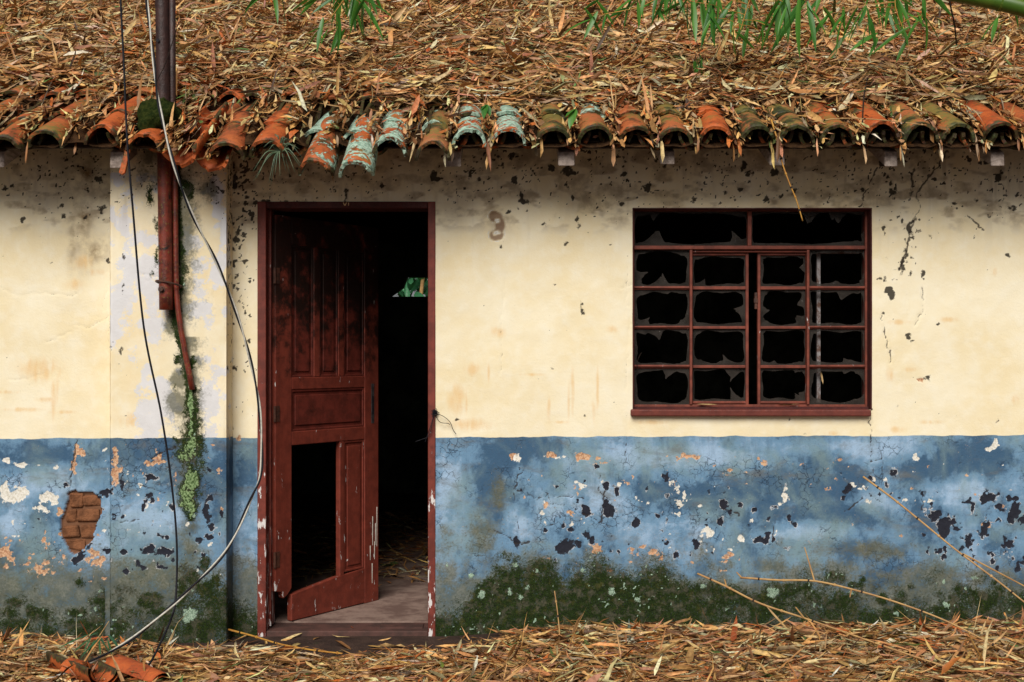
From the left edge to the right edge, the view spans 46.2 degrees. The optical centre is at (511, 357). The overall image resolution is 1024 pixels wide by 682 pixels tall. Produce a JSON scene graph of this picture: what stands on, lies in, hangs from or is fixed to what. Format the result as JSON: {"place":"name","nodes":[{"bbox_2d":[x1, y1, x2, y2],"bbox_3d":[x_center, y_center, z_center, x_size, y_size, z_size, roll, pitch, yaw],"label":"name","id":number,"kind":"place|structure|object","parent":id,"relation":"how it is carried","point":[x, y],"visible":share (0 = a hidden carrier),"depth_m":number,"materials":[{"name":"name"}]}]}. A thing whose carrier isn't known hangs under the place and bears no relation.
{"place":"outdoors","nodes":[
{"label":"outdoors","id":0,"kind":"place"},
{"bbox_2d":[272,493,427,624],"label":"floor","id":1,"kind":"structure","parent":0,"point":[402,600],"depth_m":7.80,"materials":[{"name":"grey concrete"}]},
{"bbox_2d":[292,507,427,586],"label":"leaf litter","id":2,"kind":"object","parent":1,"relation":"on","point":[380,556],"visible":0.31,"depth_m":8.56,"materials":[{"name":"brown plant"}]},
{"bbox_2d":[393,279,427,296],"label":"sky","id":3,"kind":"structure","parent":0,"point":[413,293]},
{"bbox_2d":[0,598,1023,681],"bbox_3d":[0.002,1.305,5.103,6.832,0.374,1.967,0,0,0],"label":"leaf litter","id":4,"kind":"object","parent":0,"point":[659,659],"visible":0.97,"depth_m":5.36,"materials":[{"name":"brown plant"}]},
{"bbox_2d":[60,657,95,674],"bbox_3d":[-1.838,1.329,5.101,0.098,0.087,0.135,13,4,20],"label":"broken tile","id":5,"kind":"object","parent":4,"relation":"on","point":[68,664],"visible":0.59,"depth_m":5.07,"materials":[{"name":"ceramic"}]},
{"bbox_2d":[46,651,117,681],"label":"broken tile","id":6,"kind":"object","parent":4,"relation":"on","point":[84,673],"visible":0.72,"depth_m":5.06,"materials":[{"name":"ceramic"}]},
{"bbox_2d":[58,632,119,656],"bbox_3d":[-1.888,1.300,5.402,0.288,0.093,0.152,0,0,0],"label":"grass tuft","id":7,"kind":"object","parent":4,"relation":"on","point":[99,644],"visible":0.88,"depth_m":5.42,"materials":[{"name":"green plant"}]},
{"bbox_2d":[105,654,173,681],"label":"broken tile","id":8,"kind":"object","parent":4,"relation":"on","point":[126,665],"visible":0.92,"depth_m":5.09,"materials":[{"name":"ceramic"}]},
{"bbox_2d":[120,0,177,665],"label":"black cable","id":9,"kind":"object","parent":4,"relation":"on","point":[146,343],"visible":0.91,"depth_m":5.47,"materials":[{"name":"black rubber"}]},
{"bbox_2d":[43,0,263,679],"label":"twisted cable","id":10,"kind":"object","parent":4,"relation":"on","point":[183,595],"visible":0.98,"depth_m":5.47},
{"bbox_2d":[228,629,342,654],"bbox_3d":[-1.078,1.327,5.588,0.817,0.029,0.042,0,0,40],"label":"bamboo cane","id":11,"kind":"object","parent":4,"relation":"on","point":[274,642],"visible":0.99,"depth_m":5.58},
{"bbox_2d":[395,278,427,296],"bbox_3d":[-1.335,-0.251,14.469,5.315,3.284,3.104,0,0,0],"label":"shrub","id":12,"kind":"object","parent":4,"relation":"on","point":[419,286],"visible":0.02,"depth_m":14.00,"materials":[{"name":"green plant"}]},
{"bbox_2d":[0,68,1023,642],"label":"house","id":13,"kind":"structure","parent":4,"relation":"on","point":[586,464],"depth_m":6.00,"materials":[{"name":"paint"}]},
{"bbox_2d":[119,149,130,174],"bbox_3d":[-1.798,-0.905,5.577,0.052,0.119,0.017,0,0,0],"label":"tile sliver","id":14,"kind":"object","parent":13,"relation":"hanging from","point":[123,167],"visible":0.94,"depth_m":5.57,"materials":[{"name":"ceramic"}]},
{"bbox_2d":[137,97,181,140],"bbox_3d":[-1.693,-1.124,5.731,0.201,0.237,0.254,16,0,0],"label":"moss mound","id":15,"kind":"object","parent":13,"relation":"on","point":[148,116],"visible":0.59,"depth_m":5.64,"materials":[{"name":"green plant"}]},
{"bbox_2d":[155,0,172,309],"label":"metal mast","id":16,"kind":"object","parent":13,"relation":"attached to","point":[165,239],"visible":0.86,"depth_m":5.79,"materials":[{"name":"metal"}]},
{"bbox_2d":[157,22,178,80],"bbox_3d":[-1.641,-1.456,5.739,0.142,0.274,0.022,0,0,26],"label":"thin stalk","id":17,"kind":"object","parent":16,"relation":"attached to","point":[169,51],"visible":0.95,"depth_m":5.75,"materials":[{"name":"brown plant"}]},
{"bbox_2d":[155,280,182,287],"bbox_3d":[-1.667,-0.355,5.832,0.133,0.039,0.101,0,0,0],"label":"wire strap","id":18,"kind":"object","parent":16,"relation":"attached to","point":[169,282],"visible":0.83,"depth_m":5.79,"materials":[{"name":"metal"}]},
{"bbox_2d":[169,0,194,389],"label":"conduit pipe","id":19,"kind":"object","parent":13,"relation":"attached to","point":[172,16],"visible":0.9,"depth_m":5.83,"materials":[{"name":"brown metal"}]},
{"bbox_2d":[253,134,303,181],"bbox_3d":[-1.079,-0.914,5.543,0.238,0.247,0.134,0,0,0],"label":"air plant","id":20,"kind":"object","parent":13,"relation":"on","point":[276,151],"visible":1,"depth_m":5.54,"materials":[{"name":"green plant"}]},
{"bbox_2d":[272,215,377,620],"bbox_3d":[-0.987,0.320,6.402,0.045,2.084,0.803,0,0,35],"label":"door","id":21,"kind":"structure","parent":13,"relation":"in","point":[325,273],"depth_m":6.41,"materials":[{"name":"paint"}]},
{"bbox_2d":[415,408,455,441],"bbox_3d":[-0.380,0.339,5.985,0.204,0.170,0.032,0,0,0],"label":"wire tangle","id":22,"kind":"object","parent":13,"relation":"attached to","point":[434,412],"visible":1,"depth_m":5.98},
{"bbox_2d":[0,0,1023,168],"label":"leaf litter","id":23,"kind":"object","parent":13,"relation":"on","point":[227,28],"visible":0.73,"depth_m":6.54,"materials":[{"name":"brown plant"}]},
{"bbox_2d":[133,28,138,55],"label":"fallen leaf","id":24,"kind":"object","parent":23,"relation":"on","point":[134,39],"visible":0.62,"depth_m":6.97,"materials":[{"name":"brown plant"}]},
{"bbox_2d":[211,41,215,70],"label":"fallen leaf","id":25,"kind":"object","parent":23,"relation":"on","point":[212,58],"visible":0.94,"depth_m":6.48,"materials":[{"name":"brown plant"}]},
{"bbox_2d":[237,88,268,92],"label":"fallen leaf","id":26,"kind":"object","parent":23,"relation":"on","point":[247,91],"visible":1,"depth_m":6.09,"materials":[{"name":"brown plant"}]},
{"bbox_2d":[243,0,300,23],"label":"bamboo branch","id":27,"kind":"object","parent":23,"relation":"on","point":[252,2],"visible":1,"depth_m":5.82,"materials":[{"name":"green plant"}]},
{"bbox_2d":[288,0,396,53],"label":"bamboo branch","id":28,"kind":"object","parent":23,"relation":"on","point":[355,6],"visible":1,"depth_m":6.12,"materials":[{"name":"green plant"}]},
{"bbox_2d":[480,104,490,118],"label":"seedling","id":29,"kind":"object","parent":23,"relation":"on","point":[485,109],"visible":1,"depth_m":5.58,"materials":[{"name":"green plant"}]},
{"bbox_2d":[486,141,490,169],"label":"fallen leaf","id":30,"kind":"object","parent":23,"relation":"on","point":[488,152],"visible":1,"depth_m":5.55,"materials":[{"name":"brown plant"}]},
{"bbox_2d":[566,109,577,128],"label":"seedling","id":31,"kind":"object","parent":23,"relation":"on","point":[573,113],"visible":1,"depth_m":5.58,"materials":[{"name":"green plant"}]},
{"bbox_2d":[589,50,592,77],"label":"fallen leaf","id":32,"kind":"object","parent":23,"relation":"on","point":[591,64],"visible":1,"depth_m":6.36,"materials":[{"name":"brown plant"}]},
{"bbox_2d":[564,0,712,38],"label":"bamboo branch","id":33,"kind":"object","parent":23,"relation":"on","point":[618,11],"visible":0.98,"depth_m":6.20,"materials":[{"name":"green plant"}]},
{"bbox_2d":[685,16,702,78],"bbox_3d":[0.961,-1.579,6.311,0.095,0.440,0.062,0,0,19],"label":"withered sprig","id":34,"kind":"object","parent":23,"relation":"on","point":[698,66],"visible":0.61,"depth_m":6.30,"materials":[{"name":"green plant"}]},
{"bbox_2d":[668,0,825,56],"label":"bamboo branch","id":35,"kind":"object","parent":23,"relation":"on","point":[788,17],"visible":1,"depth_m":6.14,"materials":[{"name":"green plant"}]},
{"bbox_2d":[740,72,754,93],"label":"fallen leaf","id":36,"kind":"object","parent":23,"relation":"on","point":[751,79],"visible":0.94,"depth_m":6.17,"materials":[{"name":"beige plant"}]},
{"bbox_2d":[862,77,868,122],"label":"black twig","id":37,"kind":"object","parent":23,"relation":"on","point":[863,99],"visible":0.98,"depth_m":5.90,"materials":[{"name":"black wood"}]},
{"bbox_2d":[803,0,951,61],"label":"bamboo branch","id":38,"kind":"object","parent":23,"relation":"on","point":[899,6],"visible":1,"depth_m":6.08,"materials":[{"name":"green plant"}]},
{"bbox_2d":[949,1,956,44],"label":"black twig","id":39,"kind":"object","parent":23,"relation":"on","point":[953,22],"visible":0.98,"depth_m":6.39,"materials":[{"name":"black wood"}]},
{"bbox_2d":[980,14,1017,46],"bbox_3d":[2.423,-1.760,5.909,0.236,0.488,0.104,0,0,-19],"label":"bamboo branch","id":40,"kind":"object","parent":23,"relation":"on","point":[994,26],"visible":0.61,"depth_m":5.87,"materials":[{"name":"green plant"}]},
{"bbox_2d":[630,208,871,415],"bbox_3d":[1.204,-0.231,6.058,1.224,1.054,0.185,0,0,0],"label":"window","id":41,"kind":"structure","parent":13,"relation":"in","point":[737,407],"depth_m":6.06,"materials":[{"name":"paint"}]},
{"bbox_2d":[770,119,802,220],"bbox_3d":[1.267,-0.873,5.576,0.161,0.490,0.055,0,0,36],"label":"dangling twig","id":42,"kind":"object","parent":13,"relation":"hanging from","point":[791,187],"visible":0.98,"depth_m":5.55,"materials":[{"name":"brown wood"}]},
{"bbox_2d":[812,118,924,124],"bbox_3d":[1.651,-1.087,5.550,0.512,0.044,0.015,0,0,6],"label":"lying twig","id":43,"kind":"object","parent":13,"relation":"on","point":[864,119],"visible":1,"depth_m":5.55,"materials":[{"name":"brown wood"}]},
{"bbox_2d":[948,0,1023,16],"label":"bamboo culm","id":44,"kind":"object","parent":13,"relation":"on","point":[1014,7],"visible":1,"depth_m":5.57,"materials":[{"name":"green plant"}]},
{"bbox_2d":[554,591,559,640],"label":"upright twig","id":45,"kind":"object","parent":4,"relation":"on","point":[557,614],"visible":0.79,"depth_m":5.69,"materials":[{"name":"beige plant"}]},
{"bbox_2d":[730,615,737,640],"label":"fallen leaf","id":46,"kind":"object","parent":4,"relation":"on","point":[734,637],"visible":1,"depth_m":5.71,"materials":[{"name":"brown plant"}]},
{"bbox_2d":[697,573,985,678],"bbox_3d":[1.510,1.222,5.450,1.480,0.333,0.043,0,0,37],"label":"bamboo cane","id":47,"kind":"object","parent":4,"relation":"on","point":[781,610],"visible":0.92,"depth_m":5.56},
{"bbox_2d":[736,547,1023,659],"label":"bamboo cane","id":48,"kind":"object","parent":4,"relation":"on","point":[850,589],"visible":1,"depth_m":5.66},
{"bbox_2d":[863,476,1023,601],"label":"bamboo cane","id":49,"kind":"object","parent":4,"relation":"on","point":[967,557],"visible":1,"depth_m":5.68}
]}

